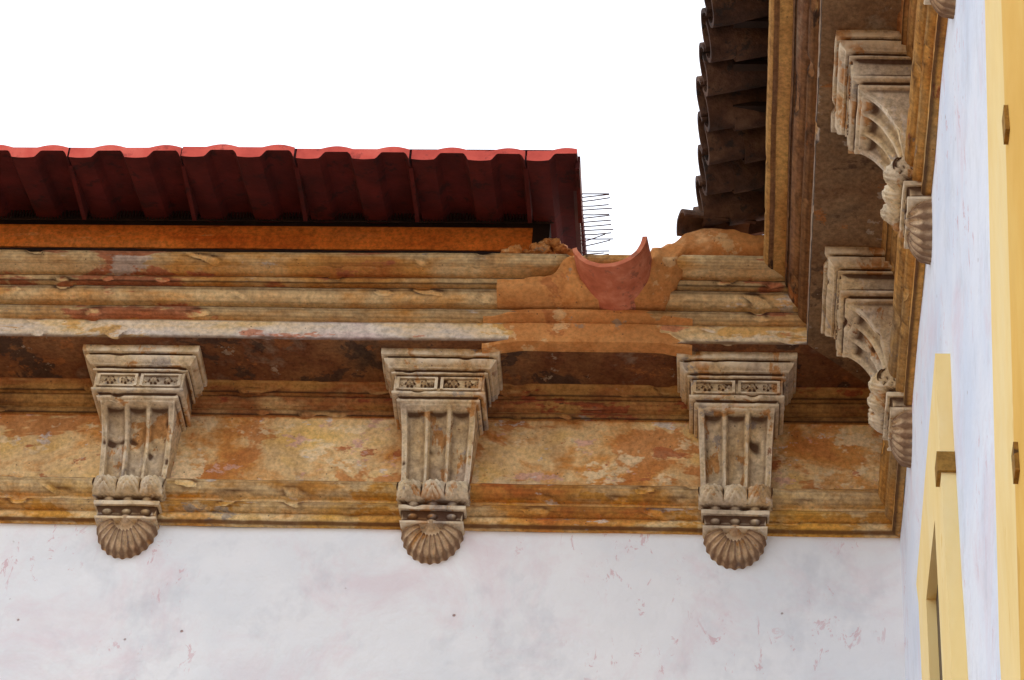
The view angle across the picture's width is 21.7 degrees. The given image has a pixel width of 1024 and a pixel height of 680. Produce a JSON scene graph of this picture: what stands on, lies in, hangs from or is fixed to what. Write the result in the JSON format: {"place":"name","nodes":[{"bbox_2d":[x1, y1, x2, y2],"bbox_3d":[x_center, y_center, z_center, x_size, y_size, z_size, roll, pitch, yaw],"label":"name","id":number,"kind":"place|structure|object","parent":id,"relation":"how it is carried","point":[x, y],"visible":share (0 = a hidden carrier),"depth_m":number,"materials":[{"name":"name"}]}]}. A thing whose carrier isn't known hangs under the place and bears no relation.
{"place":"outdoors","nodes":[
{"label":"outdoors","id":0,"kind":"place"},
{"bbox_2d":[0,224,532,250],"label":"eave board","id":1,"kind":"object","parent":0,"point":[268,237],"visible":0.84,"depth_m":9.43,"materials":[{"name":"brown wood"}]},
{"bbox_2d":[0,210,553,223],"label":"eave comb","id":2,"kind":"object","parent":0,"point":[258,220],"visible":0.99,"depth_m":9.44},
{"bbox_2d":[68,147,586,249],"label":"slope","id":3,"kind":"structure","parent":0,"point":[466,149],"depth_m":9.14,"materials":[{"name":"ceramic"}]},
{"bbox_2d":[0,144,586,255],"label":"tiles","id":4,"kind":"object","parent":3,"relation":"attached to","point":[222,181],"visible":0.41,"depth_m":9.25,"materials":[{"name":"ceramic"}]},
{"bbox_2d":[0,216,550,254],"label":"eave timbers","id":5,"kind":"object","parent":4,"relation":"attached to","point":[542,231],"visible":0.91,"depth_m":9.43,"materials":[{"name":"brown wood"}]},
{"bbox_2d":[573,191,613,254],"bbox_3d":[0.292,-0.400,9.436,0.129,0.105,0.500,1,-40,5],"label":"bird spike comb","id":6,"kind":"object","parent":4,"relation":"on","point":[578,226],"visible":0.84,"depth_m":9.41,"materials":[{"name":"metal"}]},
{"bbox_2d":[0,0,704,254],"label":"sky","id":7,"kind":"structure","parent":0,"point":[613,82],"materials":[{"name":"white"}]},
{"label":"ground","id":8,"kind":"structure","parent":0,"visible":0},
{"bbox_2d":[0,523,905,679],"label":"back wall","id":9,"kind":"structure","parent":8,"relation":"on","point":[77,602],"depth_m":8.84,"materials":[{"name":"white paint"}]},
{"bbox_2d":[82,344,206,558],"bbox_3d":[-1.302,0.380,9.181,0.412,0.728,0.279,1,-40,5],"label":"ornate corbel","id":10,"kind":"object","parent":9,"relation":"attached to","point":[144,396],"visible":1,"depth_m":9.25,"materials":[{"name":"stone"}]},
{"bbox_2d":[381,348,502,564],"bbox_3d":[-0.261,0.391,9.095,0.412,0.729,0.280,1,-40,5],"label":"ornate corbel","id":11,"kind":"object","parent":9,"relation":"attached to","point":[442,399],"visible":1,"depth_m":9.17,"materials":[{"name":"stone"}]},
{"bbox_2d":[0,250,898,537],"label":"cornice","id":12,"kind":"object","parent":9,"relation":"attached to","point":[292,418],"visible":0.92,"depth_m":9.25,"materials":[{"name":"paint"}]},
{"bbox_2d":[482,309,692,355],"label":"fascia repair","id":13,"kind":"structure","parent":12,"relation":"on","point":[574,330],"depth_m":9.17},
{"bbox_2d":[497,228,763,310],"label":"plaster repair","id":14,"kind":"structure","parent":12,"relation":"on","point":[563,286],"depth_m":9.19,"materials":[{"name":"brown paint"}]},
{"bbox_2d":[572,236,651,310],"bbox_3d":[0.352,-0.207,9.154,0.260,0.130,0.279,-4,-41,10],"label":"terracotta spout tile","id":15,"kind":"object","parent":14,"relation":"in","point":[618,285],"visible":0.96,"depth_m":9.09,"materials":[{"name":"ceramic"}]},
{"bbox_2d":[677,352,796,569],"bbox_3d":[0.753,0.403,9.011,0.410,0.728,0.279,1,-40,5],"label":"ornate corbel","id":16,"kind":"object","parent":9,"relation":"attached to","point":[736,402],"visible":1,"depth_m":9.08,"materials":[{"name":"stone"}]},
{"bbox_2d":[763,0,947,537],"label":"side cornice","id":17,"kind":"object","parent":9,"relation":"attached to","point":[823,188],"visible":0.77,"depth_m":8.42,"materials":[{"name":"paint"}]},
{"bbox_2d":[732,17,768,190],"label":"side eave timbers","id":18,"kind":"object","parent":17,"relation":"on","point":[753,65],"visible":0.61,"depth_m":8.71,"materials":[{"name":"brown wood"}]},
{"bbox_2d":[676,0,768,235],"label":"old clay tile roof","id":19,"kind":"structure","parent":18,"relation":"on","point":[731,151],"depth_m":8.91,"materials":[{"name":"brown ceramic"}]},
{"bbox_2d":[900,0,1000,679],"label":"side wall","id":20,"kind":"structure","parent":8,"relation":"on","point":[955,319],"depth_m":6.52,"materials":[{"name":"white paint"}]},
{"bbox_2d":[821,247,911,467],"bbox_3d":[1.144,0.103,8.617,0.279,0.729,0.412,1,-40,5],"label":"ornate corbel","id":21,"kind":"object","parent":20,"relation":"attached to","point":[857,302],"visible":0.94,"depth_m":8.65,"materials":[{"name":"stone"}]},
{"bbox_2d":[831,30,931,264],"bbox_3d":[1.090,-0.516,7.887,0.279,0.729,0.412,1,-40,5],"label":"ornate corbel","id":22,"kind":"object","parent":20,"relation":"attached to","point":[871,86],"visible":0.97,"depth_m":7.92,"materials":[{"name":"stone"}]},
{"bbox_2d":[923,0,955,18],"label":"ornate corbel","id":23,"kind":"object","parent":20,"relation":"attached to","point":[944,8],"visible":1,"depth_m":6.94,"materials":[{"name":"stone"}]},
{"bbox_2d":[916,353,967,679],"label":"frame","id":24,"kind":"object","parent":20,"relation":"attached to","point":[939,561],"visible":1,"depth_m":6.83,"materials":[{"name":"yellow paint"}]},
{"bbox_2d":[936,586,942,679],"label":"shutter","id":25,"kind":"object","parent":24,"relation":"attached to","point":[939,637],"visible":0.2,"depth_m":7.06,"materials":[{"name":"brown wood"}]},
{"bbox_2d":[935,451,955,486],"bbox_3d":[1.095,0.326,6.758,0.049,0.060,0.070,1,-40,5],"label":"stud","id":26,"kind":"object","parent":24,"relation":"attached to","point":[945,461],"visible":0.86,"depth_m":6.73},
{"bbox_2d":[985,0,1020,679],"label":"frame","id":27,"kind":"object","parent":20,"relation":"attached to","point":[1008,616],"visible":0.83,"depth_m":5.00,"materials":[{"name":"yellow paint"}]},
{"bbox_2d":[1001,0,1023,679],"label":"window surround","id":28,"kind":"object","parent":27,"relation":"attached to","point":[1013,34],"visible":0.83,"depth_m":4.60,"materials":[{"name":"yellow paint"}]},
{"bbox_2d":[1002,105,1019,483],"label":"studs","id":29,"kind":"object","parent":28,"relation":"attached to","point":[1015,449],"visible":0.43,"depth_m":4.57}
]}

